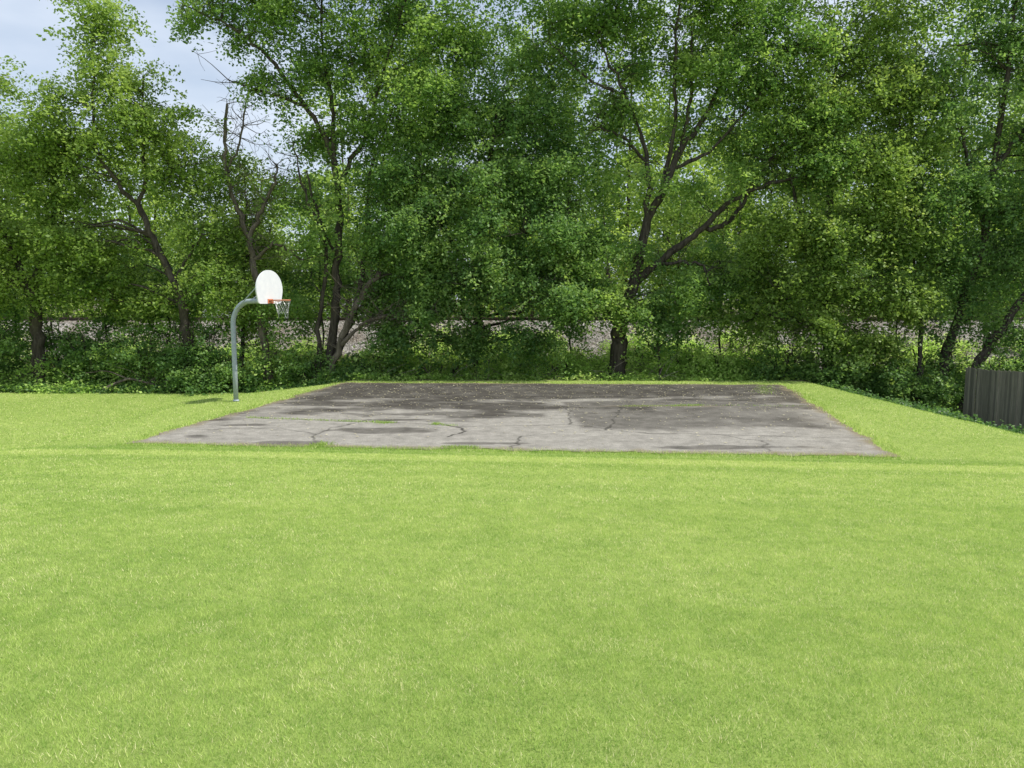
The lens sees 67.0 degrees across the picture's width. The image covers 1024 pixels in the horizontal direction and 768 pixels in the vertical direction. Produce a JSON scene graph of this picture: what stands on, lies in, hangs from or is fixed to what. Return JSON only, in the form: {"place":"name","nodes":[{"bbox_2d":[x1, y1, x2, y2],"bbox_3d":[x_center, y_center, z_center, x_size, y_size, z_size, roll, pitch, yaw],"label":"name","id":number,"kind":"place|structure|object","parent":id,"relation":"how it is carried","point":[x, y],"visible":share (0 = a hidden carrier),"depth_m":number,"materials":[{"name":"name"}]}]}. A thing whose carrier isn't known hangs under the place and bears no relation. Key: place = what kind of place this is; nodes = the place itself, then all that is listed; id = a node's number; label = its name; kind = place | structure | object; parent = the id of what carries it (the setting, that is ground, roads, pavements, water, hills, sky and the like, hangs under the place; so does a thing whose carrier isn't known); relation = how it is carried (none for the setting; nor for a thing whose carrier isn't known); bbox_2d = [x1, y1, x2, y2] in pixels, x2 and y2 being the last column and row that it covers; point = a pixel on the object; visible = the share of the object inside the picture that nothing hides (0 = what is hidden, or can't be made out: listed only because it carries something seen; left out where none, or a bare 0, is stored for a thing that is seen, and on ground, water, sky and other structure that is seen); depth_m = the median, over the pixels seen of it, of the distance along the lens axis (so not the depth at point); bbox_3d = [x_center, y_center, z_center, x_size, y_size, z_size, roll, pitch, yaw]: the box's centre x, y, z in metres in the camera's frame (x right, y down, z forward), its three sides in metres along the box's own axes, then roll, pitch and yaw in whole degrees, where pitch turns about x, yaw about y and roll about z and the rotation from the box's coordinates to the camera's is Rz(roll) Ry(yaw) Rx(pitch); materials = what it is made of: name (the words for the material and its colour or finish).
{"place":"outdoors","nodes":[
{"label":"outdoors","id":0,"kind":"place"},
{"bbox_2d":[189,271,365,316],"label":"building","id":1,"kind":"structure","parent":0,"point":[247,285],"depth_m":85.59,"materials":[{"name":"fabric"}]},
{"bbox_2d":[0,315,1019,389],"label":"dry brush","id":2,"kind":"object","parent":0,"point":[526,358],"visible":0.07,"depth_m":36.49,"materials":[{"name":"brown plant"}]},
{"bbox_2d":[0,300,1023,767],"bbox_3d":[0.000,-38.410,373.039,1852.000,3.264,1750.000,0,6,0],"label":"ground","id":3,"kind":"structure","parent":0,"point":[446,720],"depth_m":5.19,"materials":[{"name":"green plant"}]},
{"bbox_2d":[0,310,46,383],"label":"shrub","id":4,"kind":"object","parent":3,"relation":"on","point":[6,350],"visible":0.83,"depth_m":31.13,"materials":[{"name":"green plant"}]},
{"bbox_2d":[0,236,79,378],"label":"young tree","id":5,"kind":"object","parent":3,"relation":"on","point":[23,308],"visible":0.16,"depth_m":33.18,"materials":[{"name":"green plant"}]},
{"bbox_2d":[0,301,109,381],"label":"shrub","id":6,"kind":"object","parent":3,"relation":"on","point":[50,343],"visible":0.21,"depth_m":32.41,"materials":[{"name":"green plant"}]},
{"bbox_2d":[0,55,114,384],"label":"maple tree","id":7,"kind":"object","parent":3,"relation":"on","point":[28,285],"visible":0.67,"depth_m":30.03,"materials":[{"name":"green plant"}]},
{"bbox_2d":[40,320,134,385],"bbox_3d":[-17.184,-0.887,31.498,3.723,3.432,3.201,0,6,0],"label":"shrub","id":8,"kind":"object","parent":3,"relation":"on","point":[79,351],"visible":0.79,"depth_m":30.89,"materials":[{"name":"green plant"}]},
{"bbox_2d":[48,228,164,356],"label":"young tree","id":9,"kind":"object","parent":3,"relation":"on","point":[106,318],"visible":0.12,"depth_m":32.79,"materials":[{"name":"green plant"}]},
{"bbox_2d":[0,0,271,368],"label":"maple tree","id":10,"kind":"object","parent":3,"relation":"on","point":[135,123],"visible":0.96,"depth_m":29.51,"materials":[{"name":"green plant"}]},
{"bbox_2d":[90,316,205,389],"bbox_3d":[-14.349,-0.768,30.709,4.664,3.815,3.343,0,6,0],"label":"shrub","id":11,"kind":"object","parent":3,"relation":"on","point":[152,359],"visible":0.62,"depth_m":30.40,"materials":[{"name":"green plant"}]},
{"bbox_2d":[100,253,227,349],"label":"young tree","id":12,"kind":"object","parent":3,"relation":"on","point":[193,306],"visible":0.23,"depth_m":33.31,"materials":[{"name":"green plant"}]},
{"bbox_2d":[144,312,249,396],"bbox_3d":[-12.033,-0.864,30.351,3.954,3.935,3.566,3,7,24],"label":"shrub","id":13,"kind":"object","parent":3,"relation":"on","point":[196,374],"visible":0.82,"depth_m":29.82,"materials":[{"name":"green plant"}]},
{"bbox_2d":[156,143,306,369],"bbox_3d":[-11.569,-4.969,32.836,6.612,10.103,4.870,0,6,0],"label":"young tree","id":14,"kind":"object","parent":3,"relation":"on","point":[273,263],"visible":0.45,"depth_m":32.32,"materials":[{"name":"green plant"}]},
{"bbox_2d":[201,344,266,391],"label":"shrub","id":15,"kind":"object","parent":3,"relation":"on","point":[250,377],"visible":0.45,"depth_m":29.95,"materials":[{"name":"green plant"}]},
{"bbox_2d":[231,270,289,401],"bbox_3d":[-7.468,-1.304,23.047,1.591,4.129,1.475,-3,7,-27],"label":"basketball hoop","id":16,"kind":"object","parent":3,"relation":"on","point":[268,289],"visible":1,"depth_m":23.00,"materials":[{"name":"metal"}]},
{"bbox_2d":[198,64,338,387],"bbox_3d":[-9.272,-5.891,30.487,5.758,12.645,3.526,0,6,0],"label":"dead tree","id":17,"kind":"object","parent":3,"relation":"on","point":[267,351],"visible":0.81,"depth_m":30.38,"materials":[{"name":"brown plant"}]},
{"bbox_2d":[272,345,343,381],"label":"shrub","id":18,"kind":"object","parent":3,"relation":"on","point":[301,359],"visible":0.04,"depth_m":31.92,"materials":[{"name":"green plant"}]},
{"bbox_2d":[274,346,349,387],"bbox_3d":[-7.803,-0.317,30.328,3.093,2.344,2.541,0,6,0],"label":"shrub","id":19,"kind":"object","parent":3,"relation":"on","point":[314,375],"visible":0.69,"depth_m":30.16,"materials":[{"name":"green plant"}]},
{"bbox_2d":[265,215,376,351],"bbox_3d":[-8.437,-3.712,34.156,5.878,7.304,4.268,-4,7,-30],"label":"young tree","id":20,"kind":"object","parent":3,"relation":"on","point":[345,264],"visible":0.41,"depth_m":33.65,"materials":[{"name":"green plant"}]},
{"bbox_2d":[164,0,521,372],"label":"maple tree","id":21,"kind":"object","parent":3,"relation":"on","point":[400,15],"visible":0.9,"depth_m":29.57,"materials":[{"name":"green plant"}]},
{"bbox_2d":[329,350,411,380],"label":"shrub","id":22,"kind":"object","parent":3,"relation":"on","point":[351,368],"visible":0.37,"depth_m":30.38,"materials":[{"name":"green plant"}]},
{"bbox_2d":[317,246,443,377],"bbox_3d":[-5.148,-2.509,30.032,5.460,5.898,2.910,0,6,0],"label":"tree","id":23,"kind":"object","parent":3,"relation":"on","point":[342,341],"visible":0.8,"depth_m":30.02,"materials":[{"name":"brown plant"}]},
{"bbox_2d":[340,235,463,349],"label":"young tree","id":24,"kind":"object","parent":3,"relation":"on","point":[386,303],"visible":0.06,"depth_m":33.81,"materials":[{"name":"green plant"}]},
{"bbox_2d":[379,347,447,378],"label":"shrub","id":25,"kind":"object","parent":3,"relation":"on","point":[432,367],"visible":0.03,"depth_m":32.08,"materials":[{"name":"green plant"}]},
{"bbox_2d":[394,354,478,379],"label":"shrub","id":26,"kind":"object","parent":3,"relation":"on","point":[433,371],"visible":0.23,"depth_m":31.00,"materials":[{"name":"green plant"}]},
{"bbox_2d":[341,14,619,380],"bbox_3d":[-1.196,-7.039,30.607,10.802,14.920,7.565,0,6,0],"label":"maple tree","id":27,"kind":"object","parent":3,"relation":"on","point":[523,179],"visible":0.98,"depth_m":29.50,"materials":[{"name":"green plant"}]},
{"bbox_2d":[0,0,1023,316],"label":"distant woodland","id":28,"kind":"object","parent":3,"relation":"on","point":[622,214],"visible":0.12,"depth_m":54.50,"materials":[{"name":"green plant"}]},
{"bbox_2d":[0,323,1023,411],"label":"undergrowth","id":29,"kind":"object","parent":3,"relation":"on","point":[629,376],"visible":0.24,"depth_m":30.83,"materials":[{"name":"green plant"}]},
{"bbox_2d":[89,371,172,389],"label":"fallen branch","id":30,"kind":"object","parent":29,"relation":"on","point":[122,380],"visible":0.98,"depth_m":29.99,"materials":[{"name":"brown plant"}]},
{"bbox_2d":[0,373,1023,433],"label":"ground ivy","id":31,"kind":"object","parent":3,"relation":"on","point":[944,411],"visible":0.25,"depth_m":29.55,"materials":[{"name":"green plant"}]},
{"bbox_2d":[1,320,1023,367],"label":"railway ballast","id":32,"kind":"structure","parent":3,"relation":"on","point":[361,337],"depth_m":38.65,"materials":[{"name":"grey gravel"}]},
{"bbox_2d":[4,317,1022,321],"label":"railway track","id":33,"kind":"structure","parent":32,"relation":"on","point":[328,318],"depth_m":40.74,"materials":[{"name":"grey metal"}]},
{"bbox_2d":[127,382,901,456],"bbox_3d":[0.728,0.646,22.217,16.999,0.023,13.080,1,6,5],"label":"basketball court","id":34,"kind":"object","parent":3,"relation":"on","point":[811,434],"visible":0.98,"depth_m":19.50,"materials":[{"name":"concrete"}]},
{"bbox_2d":[158,382,860,452],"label":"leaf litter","id":35,"kind":"object","parent":34,"relation":"on","point":[533,402],"visible":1,"depth_m":22.87,"materials":[{"name":"brown plant"}]},
{"bbox_2d":[243,384,811,448],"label":"weeds","id":36,"kind":"object","parent":34,"relation":"on","point":[436,423],"visible":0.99,"depth_m":19.44,"materials":[{"name":"green plant"}]},
{"bbox_2d":[473,350,560,379],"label":"shrub","id":37,"kind":"object","parent":3,"relation":"on","point":[501,369],"visible":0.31,"depth_m":31.11,"materials":[{"name":"green plant"}]},
{"bbox_2d":[483,340,568,371],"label":"shrub","id":38,"kind":"object","parent":3,"relation":"on","point":[505,355],"visible":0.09,"depth_m":34.09,"materials":[{"name":"green plant"}]},
{"bbox_2d":[525,352,600,380],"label":"shrub","id":39,"kind":"object","parent":3,"relation":"on","point":[577,365],"visible":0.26,"depth_m":31.20,"materials":[{"name":"green plant"}]},
{"bbox_2d":[515,254,626,354],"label":"young tree","id":40,"kind":"object","parent":3,"relation":"on","point":[582,337],"visible":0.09,"depth_m":34.09,"materials":[{"name":"green plant"}]},
{"bbox_2d":[553,347,629,373],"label":"shrub","id":41,"kind":"object","parent":3,"relation":"on","point":[592,359],"visible":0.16,"depth_m":32.22,"materials":[{"name":"green plant"}]},
{"bbox_2d":[605,332,679,371],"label":"shrub","id":42,"kind":"object","parent":3,"relation":"on","point":[637,355],"visible":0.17,"depth_m":34.43,"materials":[{"name":"green plant"}]},
{"bbox_2d":[623,285,722,380],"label":"sapling","id":43,"kind":"object","parent":3,"relation":"on","point":[667,329],"visible":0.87,"depth_m":29.87,"materials":[{"name":"green plant"}]},
{"bbox_2d":[610,188,736,361],"bbox_3d":[7.354,-4.367,34.306,6.234,8.568,4.097,0,6,0],"label":"young tree","id":44,"kind":"object","parent":3,"relation":"on","point":[678,215],"visible":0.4,"depth_m":34.04,"materials":[{"name":"green plant"}]},
{"bbox_2d":[634,346,715,380],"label":"shrub","id":45,"kind":"object","parent":3,"relation":"on","point":[684,365],"visible":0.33,"depth_m":31.53,"materials":[{"name":"green plant"}]},
{"bbox_2d":[490,0,871,380],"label":"maple tree","id":46,"kind":"object","parent":3,"relation":"on","point":[606,18],"visible":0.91,"depth_m":29.53,"materials":[{"name":"green plant"}]},
{"bbox_2d":[657,222,786,354],"bbox_3d":[9.358,-3.543,33.792,5.886,7.047,3.993,-1,6,-10],"label":"young tree","id":47,"kind":"object","parent":3,"relation":"on","point":[726,256],"visible":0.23,"depth_m":33.40,"materials":[{"name":"green plant"}]},
{"bbox_2d":[690,352,769,380],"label":"shrub","id":48,"kind":"object","parent":3,"relation":"on","point":[744,368],"visible":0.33,"depth_m":30.97,"materials":[{"name":"green plant"}]},
{"bbox_2d":[714,254,823,360],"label":"young tree","id":49,"kind":"object","parent":3,"relation":"on","point":[809,307],"visible":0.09,"depth_m":33.41,"materials":[{"name":"green plant"}]},
{"bbox_2d":[740,332,838,383],"bbox_3d":[10.827,-0.565,30.282,3.763,3.029,2.819,2,7,16],"label":"shrub","id":50,"kind":"object","parent":3,"relation":"on","point":[773,368],"visible":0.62,"depth_m":29.95,"materials":[{"name":"green plant"}]},
{"bbox_2d":[698,0,980,383],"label":"maple tree","id":51,"kind":"object","parent":3,"relation":"on","point":[825,238],"visible":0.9,"depth_m":29.04,"materials":[{"name":"green plant"}]},
{"bbox_2d":[785,338,908,397],"bbox_3d":[12.893,-0.171,30.056,4.112,3.494,3.305,-3,7,-22],"label":"shrub","id":52,"kind":"object","parent":3,"relation":"on","point":[850,379],"visible":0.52,"depth_m":29.23,"materials":[{"name":"green plant"}]},
{"bbox_2d":[845,229,951,351],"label":"young tree","id":53,"kind":"object","parent":3,"relation":"on","point":[871,278],"visible":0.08,"depth_m":33.21,"materials":[{"name":"green plant"}]},
{"bbox_2d":[857,354,960,411],"bbox_3d":[15.077,0.337,29.510,3.898,3.001,2.723,0,6,0],"label":"shrub","id":54,"kind":"object","parent":3,"relation":"on","point":[898,389],"visible":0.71,"depth_m":29.07,"materials":[{"name":"green plant"}]},
{"bbox_2d":[879,340,971,407],"bbox_3d":[17.023,-0.105,31.469,4.072,3.528,2.747,-1,6,-10],"label":"shrub","id":55,"kind":"object","parent":3,"relation":"on","point":[956,373],"visible":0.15,"depth_m":31.31,"materials":[{"name":"green plant"}]},
{"bbox_2d":[868,158,991,397],"bbox_3d":[15.964,-3.705,29.913,4.452,9.417,4.042,0,6,0],"label":"young tree","id":56,"kind":"object","parent":3,"relation":"on","point":[956,255],"visible":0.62,"depth_m":29.19,"materials":[{"name":"green plant"}]},
{"bbox_2d":[895,0,1023,407],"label":"maple tree","id":57,"kind":"object","parent":3,"relation":"on","point":[985,211],"visible":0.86,"depth_m":29.31,"materials":[{"name":"green plant"}]},
{"bbox_2d":[935,231,1023,356],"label":"young tree","id":58,"kind":"object","parent":3,"relation":"on","point":[999,301],"visible":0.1,"depth_m":33.22,"materials":[{"name":"green plant"}]},
{"bbox_2d":[944,338,1023,411],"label":"shrub","id":59,"kind":"object","parent":3,"relation":"on","point":[1019,367],"visible":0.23,"depth_m":28.85,"materials":[{"name":"green plant"}]},
{"bbox_2d":[956,122,1023,410],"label":"maple tree","id":60,"kind":"object","parent":3,"relation":"on","point":[997,334],"visible":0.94,"depth_m":29.28,"materials":[{"name":"green plant"}]},
{"bbox_2d":[963,367,1023,431],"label":"wooden fence","id":61,"kind":"object","parent":3,"relation":"on","point":[997,396],"visible":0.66,"depth_m":25.48,"materials":[{"name":"grey wood"}]},
{"bbox_2d":[0,0,1023,298],"label":"sky","id":62,"kind":"structure","parent":0,"point":[20,20],"materials":[{"name":"white"}]}
]}

